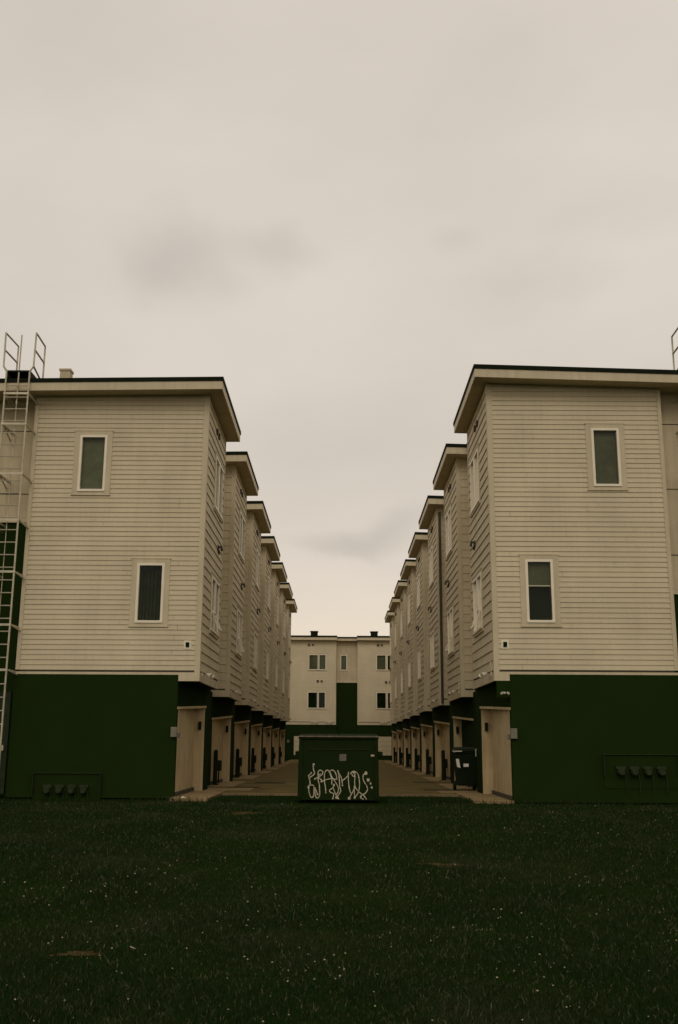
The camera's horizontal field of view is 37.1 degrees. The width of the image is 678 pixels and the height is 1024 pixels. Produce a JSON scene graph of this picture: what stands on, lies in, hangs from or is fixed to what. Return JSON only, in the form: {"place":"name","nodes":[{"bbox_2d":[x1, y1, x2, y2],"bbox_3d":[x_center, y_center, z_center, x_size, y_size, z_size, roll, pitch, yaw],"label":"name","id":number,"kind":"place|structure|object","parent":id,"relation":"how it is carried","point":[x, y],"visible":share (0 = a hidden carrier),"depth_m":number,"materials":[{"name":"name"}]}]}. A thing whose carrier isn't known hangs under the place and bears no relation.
{"place":"outdoors","nodes":[
{"label":"outdoors","id":0,"kind":"place"},
{"bbox_2d":[0,760,677,1023],"bbox_3d":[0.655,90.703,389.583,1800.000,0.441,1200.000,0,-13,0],"label":"ground","id":1,"kind":"structure","parent":0,"point":[350,803],"depth_m":9.20,"materials":[{"name":"green plant"}]},
{"bbox_2d":[45,951,101,955],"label":"bare soil","id":2,"kind":"structure","parent":1,"relation":"on","point":[83,952],"depth_m":7.30,"materials":[{"name":"brown soil"}]},
{"bbox_2d":[0,368,240,797],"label":"townhouse","id":3,"kind":"structure","parent":1,"relation":"on","point":[114,653],"depth_m":23.61,"materials":[{"name":"beige paint"}]},
{"bbox_2d":[0,691,11,793],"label":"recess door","id":4,"kind":"structure","parent":3,"relation":"in","point":[8,696],"depth_m":22.95,"materials":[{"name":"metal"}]},
{"bbox_2d":[0,332,45,757],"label":"roof ladder","id":5,"kind":"object","parent":3,"relation":"attached to","point":[19,373],"visible":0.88,"depth_m":23.61,"materials":[{"name":"metal"}]},
{"bbox_2d":[31,773,101,798],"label":"meter bank","id":6,"kind":"structure","parent":3,"relation":"attached to","point":[69,785],"depth_m":22.37,"materials":[{"name":"metal"}]},
{"bbox_2d":[70,430,113,495],"bbox_3d":[-5.864,-1.166,24.098,0.940,1.605,0.160,0,-13,0],"label":"window","id":7,"kind":"structure","parent":3,"relation":"in","point":[93,448],"depth_m":24.11,"materials":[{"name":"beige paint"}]},
{"bbox_2d":[128,558,170,626],"bbox_3d":[-4.369,1.878,23.465,0.925,1.605,0.289,0,-13,0],"label":"window","id":8,"kind":"structure","parent":3,"relation":"in","point":[153,576],"depth_m":23.46,"materials":[{"name":"beige paint"}]},
{"bbox_2d":[207,571,220,639],"bbox_3d":[-3.096,2.397,25.637,0.285,1.516,1.730,0,-13,0],"label":"window","id":9,"kind":"structure","parent":3,"relation":"in","point":[214,625],"depth_m":25.54,"materials":[{"name":"beige paint"}]},
{"bbox_2d":[213,451,223,523],"bbox_3d":[-3.156,-0.625,26.329,0.110,1.516,1.730,0,-13,0],"label":"window","id":10,"kind":"structure","parent":3,"relation":"in","point":[219,470],"depth_m":26.28,"materials":[{"name":"beige paint"}]},
{"bbox_2d":[210,451,258,784],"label":"townhouse","id":11,"kind":"structure","parent":1,"relation":"on","point":[241,484],"depth_m":30.50,"materials":[{"name":"beige paint"}]},
{"bbox_2d":[235,605,244,659],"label":"window","id":12,"kind":"structure","parent":11,"relation":"in","point":[238,648],"depth_m":31.67,"materials":[{"name":"beige paint"}]},
{"bbox_2d":[238,508,244,563],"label":"window","id":13,"kind":"structure","parent":11,"relation":"in","point":[241,539],"depth_m":32.41,"materials":[{"name":"beige paint"}]},
{"bbox_2d":[232,811,261,814],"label":"bare soil","id":14,"kind":"structure","parent":1,"relation":"on","point":[235,813],"depth_m":18.25,"materials":[{"name":"brown soil"}]},
{"bbox_2d":[233,501,270,777],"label":"townhouse","id":15,"kind":"structure","parent":1,"relation":"on","point":[258,524],"depth_m":36.69,"materials":[{"name":"beige paint"}]},
{"bbox_2d":[253,628,257,672],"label":"window","id":16,"kind":"structure","parent":15,"relation":"in","point":[255,646],"depth_m":37.84,"materials":[{"name":"beige paint"}]},
{"bbox_2d":[255,545,259,591],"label":"window","id":17,"kind":"structure","parent":15,"relation":"in","point":[257,567],"depth_m":38.51,"materials":[{"name":"beige paint"}]},
{"bbox_2d":[250,536,279,771],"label":"townhouse","id":18,"kind":"structure","parent":1,"relation":"on","point":[270,552],"depth_m":42.95,"materials":[{"name":"beige paint"}]},
{"bbox_2d":[265,644,269,682],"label":"window","id":19,"kind":"structure","parent":18,"relation":"in","point":[267,648],"depth_m":43.92,"materials":[{"name":"beige paint"}]},
{"bbox_2d":[267,574,270,612],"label":"window","id":20,"kind":"structure","parent":18,"relation":"in","point":[269,579],"depth_m":44.72,"materials":[{"name":"beige paint"}]},
{"bbox_2d":[262,562,286,767],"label":"townhouse","id":21,"kind":"structure","parent":1,"relation":"on","point":[278,574],"depth_m":49.17,"materials":[{"name":"beige paint"}]},
{"bbox_2d":[274,657,277,689],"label":"window","id":22,"kind":"structure","parent":21,"relation":"in","point":[276,660],"depth_m":50.09,"materials":[{"name":"beige paint"}]},
{"bbox_2d":[276,595,278,627],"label":"window","id":23,"kind":"structure","parent":21,"relation":"in","point":[277,601],"depth_m":50.80,"materials":[{"name":"beige paint"}]},
{"bbox_2d":[272,583,292,764],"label":"townhouse","id":24,"kind":"structure","parent":1,"relation":"on","point":[286,591],"depth_m":55.47,"materials":[{"name":"beige paint"}]},
{"bbox_2d":[282,667,284,695],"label":"window","id":25,"kind":"structure","parent":24,"relation":"in","point":[283,674],"depth_m":56.22,"materials":[{"name":"beige paint"}]},
{"bbox_2d":[283,611,285,639],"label":"window","id":26,"kind":"structure","parent":24,"relation":"in","point":[284,621],"depth_m":56.90,"materials":[{"name":"beige paint"}]},
{"bbox_2d":[280,599,296,762],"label":"townhouse","id":27,"kind":"structure","parent":1,"relation":"on","point":[291,606],"depth_m":61.73,"materials":[{"name":"beige paint"}]},
{"bbox_2d":[288,674,289,699],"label":"window","id":28,"kind":"structure","parent":27,"relation":"in","point":[288,674],"depth_m":61.91,"materials":[{"name":"beige paint"}]},
{"bbox_2d":[289,623,290,648],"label":"window","id":29,"kind":"structure","parent":27,"relation":"in","point":[289,623],"depth_m":62.59,"materials":[{"name":"beige paint"}]},
{"bbox_2d":[285,631,391,759],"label":"apartment block","id":30,"kind":"structure","parent":1,"relation":"on","point":[339,685],"depth_m":77.02,"materials":[{"name":"beige paint"}]},
{"bbox_2d":[294,736,298,754],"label":"garage door","id":31,"kind":"structure","parent":30,"relation":"in","point":[296,741],"depth_m":75.95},
{"bbox_2d":[307,691,317,708],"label":"window","id":32,"kind":"structure","parent":30,"relation":"in","point":[312,696],"depth_m":76.89,"materials":[{"name":"black glass"}]},
{"bbox_2d":[308,654,318,670],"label":"window","id":33,"kind":"structure","parent":30,"relation":"in","point":[313,659],"depth_m":77.46,"materials":[{"name":"grey glass"}]},
{"bbox_2d":[318,691,325,708],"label":"window","id":34,"kind":"structure","parent":30,"relation":"in","point":[321,694],"depth_m":76.87,"materials":[{"name":"grey glass"}]},
{"bbox_2d":[319,654,326,670],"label":"window","id":35,"kind":"structure","parent":30,"relation":"in","point":[322,657],"depth_m":77.45,"materials":[{"name":"grey glass"}]},
{"bbox_2d":[340,654,347,670],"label":"window","id":36,"kind":"structure","parent":30,"relation":"in","point":[343,657],"depth_m":77.82,"materials":[{"name":"beige paint"}]},
{"bbox_2d":[376,654,386,670],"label":"window","id":37,"kind":"structure","parent":30,"relation":"in","point":[381,659],"depth_m":77.45,"materials":[{"name":"grey glass"}]},
{"bbox_2d":[376,692,386,708],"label":"window","id":38,"kind":"structure","parent":30,"relation":"in","point":[381,697],"depth_m":76.88,"materials":[{"name":"black glass"}]},
{"bbox_2d":[378,737,391,754],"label":"garage door","id":39,"kind":"structure","parent":30,"relation":"in","point":[384,743],"depth_m":75.93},
{"bbox_2d":[387,654,389,670],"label":"window","id":40,"kind":"structure","parent":30,"relation":"in","point":[388,655],"depth_m":77.48,"materials":[{"name":"beige paint"}]},
{"bbox_2d":[387,692,389,708],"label":"window","id":41,"kind":"structure","parent":30,"relation":"in","point":[388,693],"depth_m":76.84,"materials":[{"name":"beige paint"}]},
{"bbox_2d":[295,734,382,802],"bbox_3d":[-0.006,5.596,22.159,1.880,1.445,1.422,0,-13,0],"label":"dumpster","id":42,"kind":"object","parent":1,"relation":"on","point":[337,767],"visible":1,"depth_m":21.53,"materials":[{"name":"green metal"}]},
{"bbox_2d":[0,793,677,805],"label":"wall foot grass","id":43,"kind":"structure","parent":1,"relation":"on","point":[390,799],"depth_m":21.29,"materials":[{"name":"green plant"}]},
{"bbox_2d":[222,793,458,796],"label":"kerb","id":44,"kind":"structure","parent":1,"relation":"on","point":[296,794],"depth_m":24.25,"materials":[{"name":"concrete"}]},
{"bbox_2d":[4,809,676,1021],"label":"clover flowers","id":45,"kind":"object","parent":1,"relation":"on","point":[331,916],"visible":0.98,"depth_m":7.82,"materials":[{"name":"white plant"}]},
{"bbox_2d":[385,610,396,761],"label":"townhouse","id":46,"kind":"structure","parent":1,"relation":"on","point":[389,617],"depth_m":66.91,"materials":[{"name":"beige paint"}]},
{"bbox_2d":[390,634,391,657],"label":"window","id":47,"kind":"structure","parent":46,"relation":"in","point":[390,634],"depth_m":68.41,"materials":[{"name":"beige paint"}]},
{"bbox_2d":[390,680,391,703],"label":"window","id":48,"kind":"structure","parent":46,"relation":"in","point":[391,680],"depth_m":67.17,"materials":[{"name":"beige paint"}]},
{"bbox_2d":[389,597,402,763],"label":"townhouse","id":49,"kind":"structure","parent":1,"relation":"on","point":[394,605],"depth_m":60.54,"materials":[{"name":"beige paint"}]},
{"bbox_2d":[395,624,396,648],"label":"window","id":50,"kind":"structure","parent":49,"relation":"in","point":[395,624],"depth_m":62.18,"materials":[{"name":"beige paint"}]},
{"bbox_2d":[395,674,396,699],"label":"window","id":51,"kind":"structure","parent":49,"relation":"in","point":[396,674],"depth_m":61.03,"materials":[{"name":"beige paint"}]},
{"bbox_2d":[394,580,409,766],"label":"townhouse","id":52,"kind":"structure","parent":1,"relation":"on","point":[400,590],"depth_m":54.53,"materials":[{"name":"beige paint"}]},
{"bbox_2d":[400,610,402,639],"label":"window","id":53,"kind":"structure","parent":52,"relation":"in","point":[401,616],"depth_m":56.14,"materials":[{"name":"beige paint"}]},
{"bbox_2d":[401,666,402,695],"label":"window","id":54,"kind":"structure","parent":52,"relation":"in","point":[402,666],"depth_m":55.39,"materials":[{"name":"beige paint"}]},
{"bbox_2d":[400,559,419,769],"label":"townhouse","id":55,"kind":"structure","parent":1,"relation":"on","point":[408,572],"depth_m":48.30,"materials":[{"name":"beige paint"}]},
{"bbox_2d":[407,593,410,626],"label":"window","id":56,"kind":"structure","parent":55,"relation":"in","point":[409,613],"depth_m":50.01,"materials":[{"name":"beige paint"}]},
{"bbox_2d":[408,656,410,689],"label":"window","id":57,"kind":"structure","parent":55,"relation":"in","point":[409,659],"depth_m":49.31,"materials":[{"name":"beige paint"}]},
{"bbox_2d":[408,532,432,773],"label":"townhouse","id":58,"kind":"structure","parent":1,"relation":"on","point":[418,549],"depth_m":42.03,"materials":[{"name":"beige paint"}]},
{"bbox_2d":[417,571,420,610],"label":"window","id":59,"kind":"structure","parent":58,"relation":"in","point":[418,576],"depth_m":43.82,"materials":[{"name":"beige paint"}]},
{"bbox_2d":[417,644,421,681],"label":"window","id":60,"kind":"structure","parent":58,"relation":"in","point":[419,647],"depth_m":43.15,"materials":[{"name":"beige paint"}]},
{"bbox_2d":[418,495,450,779],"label":"townhouse","id":61,"kind":"structure","parent":1,"relation":"on","point":[431,520],"depth_m":35.83,"materials":[{"name":"beige paint"}]},
{"bbox_2d":[429,542,433,589],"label":"window","id":62,"kind":"structure","parent":61,"relation":"in","point":[431,565],"depth_m":37.74,"materials":[{"name":"beige paint"}]},
{"bbox_2d":[430,627,434,671],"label":"window","id":63,"kind":"structure","parent":61,"relation":"in","point":[432,633],"depth_m":37.03,"materials":[{"name":"beige paint"}]},
{"bbox_2d":[415,863,465,867],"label":"bare soil","id":64,"kind":"structure","parent":1,"relation":"on","point":[453,864],"depth_m":11.81,"materials":[{"name":"brown soil"}]},
{"bbox_2d":[433,443,474,786],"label":"townhouse","id":65,"kind":"structure","parent":1,"relation":"on","point":[450,479],"depth_m":29.67,"materials":[{"name":"beige paint"}]},
{"bbox_2d":[445,603,454,658],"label":"window","id":66,"kind":"structure","parent":65,"relation":"in","point":[450,612],"depth_m":30.87,"materials":[{"name":"beige paint"}]},
{"bbox_2d":[445,502,455,560],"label":"window","id":67,"kind":"structure","parent":65,"relation":"in","point":[448,516],"depth_m":31.60,"materials":[{"name":"beige paint"}]},
{"bbox_2d":[453,364,677,802],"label":"townhouse","id":68,"kind":"structure","parent":1,"relation":"on","point":[573,501],"depth_m":22.80,"materials":[{"name":"beige paint"}]},
{"bbox_2d":[469,443,480,517],"bbox_3d":[3.453,-0.769,25.530,0.110,1.516,1.730,0,-13,0],"label":"window","id":69,"kind":"structure","parent":68,"relation":"in","point":[475,499],"depth_m":25.45,"materials":[{"name":"beige paint"}]},
{"bbox_2d":[471,567,483,637],"bbox_3d":[3.358,2.252,24.839,0.285,1.516,1.730,0,-13,0],"label":"window","id":70,"kind":"structure","parent":68,"relation":"in","point":[478,619],"depth_m":24.76,"materials":[{"name":"beige paint"}]},
{"bbox_2d":[518,554,561,626],"bbox_3d":[4.481,1.784,22.713,0.910,1.635,0.410,0,-13,0],"label":"window","id":71,"kind":"structure","parent":68,"relation":"in","point":[538,572],"depth_m":22.69,"materials":[{"name":"beige paint"}]},
{"bbox_2d":[584,423,628,490],"bbox_3d":[6.139,-1.262,23.279,0.930,1.605,0.160,0,-13,0],"label":"window","id":72,"kind":"structure","parent":68,"relation":"in","point":[605,442],"depth_m":23.30,"materials":[{"name":"beige paint"}]},
{"bbox_2d":[602,754,677,793],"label":"meter bank","id":73,"kind":"structure","parent":68,"relation":"attached to","point":[643,771],"depth_m":21.62,"materials":[{"name":"metal"}]},
{"bbox_2d":[671,327,677,433],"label":"roof ladder","id":74,"kind":"object","parent":68,"relation":"attached to","point":[674,351],"visible":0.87,"depth_m":24.01,"materials":[{"name":"metal"}]},
{"bbox_2d":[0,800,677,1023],"bbox_3d":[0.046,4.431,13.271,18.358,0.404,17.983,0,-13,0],"label":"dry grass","id":75,"kind":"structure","parent":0,"point":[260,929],"depth_m":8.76,"materials":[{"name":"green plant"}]},
{"bbox_2d":[0,0,677,636],"label":"sky","id":76,"kind":"structure","parent":0,"point":[334,212],"materials":[{"name":"white"}]},
{"bbox_2d":[170,762,513,803],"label":"pavement","id":77,"kind":"structure","parent":0,"point":[216,792],"depth_m":25.69,"materials":[{"name":"concrete"}]},
{"bbox_2d":[212,750,218,784],"bbox_3d":[-3.539,7.310,28.955,0.220,0.985,0.220,0,-13,0],"label":"bollard","id":78,"kind":"object","parent":77,"relation":"on","point":[215,764],"visible":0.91,"depth_m":28.91,"materials":[{"name":"black metal"}]},
{"bbox_2d":[234,749,239,777],"bbox_3d":[-3.529,8.717,35.096,0.220,0.985,0.220,0,-13,0],"label":"bollard","id":79,"kind":"object","parent":77,"relation":"on","point":[237,765],"visible":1,"depth_m":35.03,"materials":[{"name":"black metal"}]},
{"bbox_2d":[250,748,254,772],"bbox_3d":[-3.518,10.123,41.237,0.220,0.985,0.220,0,-13,0],"label":"bollard","id":80,"kind":"object","parent":77,"relation":"on","point":[252,760],"visible":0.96,"depth_m":41.18,"materials":[{"name":"black metal"}]},
{"bbox_2d":[262,747,265,768],"bbox_3d":[-3.508,11.530,47.378,0.220,0.985,0.220,0,-13,0],"label":"bollard","id":81,"kind":"object","parent":77,"relation":"on","point":[264,751],"visible":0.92,"depth_m":47.34,"materials":[{"name":"black metal"}]},
{"bbox_2d":[272,747,273,765],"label":"bollard","id":82,"kind":"object","parent":77,"relation":"on","point":[272,756],"visible":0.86,"depth_m":53.46,"materials":[{"name":"black metal"}]},
{"bbox_2d":[393,747,395,762],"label":"bollard","id":83,"kind":"object","parent":77,"relation":"on","point":[394,755],"visible":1,"depth_m":64.32,"materials":[{"name":"black metal"}]},
{"bbox_2d":[398,747,401,764],"bbox_3d":[3.515,14.056,58.226,0.220,0.985,0.220,0,-13,0],"label":"bollard","id":84,"kind":"object","parent":77,"relation":"on","point":[399,756],"visible":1,"depth_m":58.17,"materials":[{"name":"black metal"}]},
{"bbox_2d":[406,748,407,766],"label":"bollard","id":85,"kind":"object","parent":77,"relation":"on","point":[406,757],"visible":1,"depth_m":52.03,"materials":[{"name":"black metal"}]},
{"bbox_2d":[414,748,418,770],"bbox_3d":[3.494,11.242,45.944,0.220,0.985,0.220,0,-13,0],"label":"bollard","id":86,"kind":"object","parent":77,"relation":"on","point":[415,752],"visible":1,"depth_m":45.90,"materials":[{"name":"black metal"}]},
{"bbox_2d":[425,749,430,774],"bbox_3d":[3.484,9.836,39.803,0.220,0.985,0.220,0,-13,0],"label":"bollard","id":87,"kind":"object","parent":77,"relation":"on","point":[427,761],"visible":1,"depth_m":39.75,"materials":[{"name":"black metal"}]},
{"bbox_2d":[441,750,444,779],"bbox_3d":[3.474,8.429,33.662,0.220,0.985,0.220,0,-13,0],"label":"bollard","id":88,"kind":"object","parent":77,"relation":"on","point":[443,763],"visible":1,"depth_m":33.63,"materials":[{"name":"black metal"}]},
{"bbox_2d":[208,759,477,793],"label":"road","id":89,"kind":"structure","parent":0,"point":[393,779],"depth_m":31.83,"materials":[{"name":"grey asphalt"}]},
{"bbox_2d":[255,782,458,790],"bbox_3d":[0.044,7.969,29.465,6.200,0.021,6.000,0,-13,0],"label":"road patch","id":90,"kind":"object","parent":89,"relation":"on","point":[284,782],"visible":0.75,"depth_m":31.05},
{"bbox_2d":[451,747,476,789],"bbox_3d":[3.287,6.732,26.531,0.678,1.099,0.811,0,-13,0],"label":"wheeled bin","id":91,"kind":"object","parent":90,"relation":"on","point":[465,760],"visible":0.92,"depth_m":26.27,"materials":[{"name":"black plastic"}]}
]}

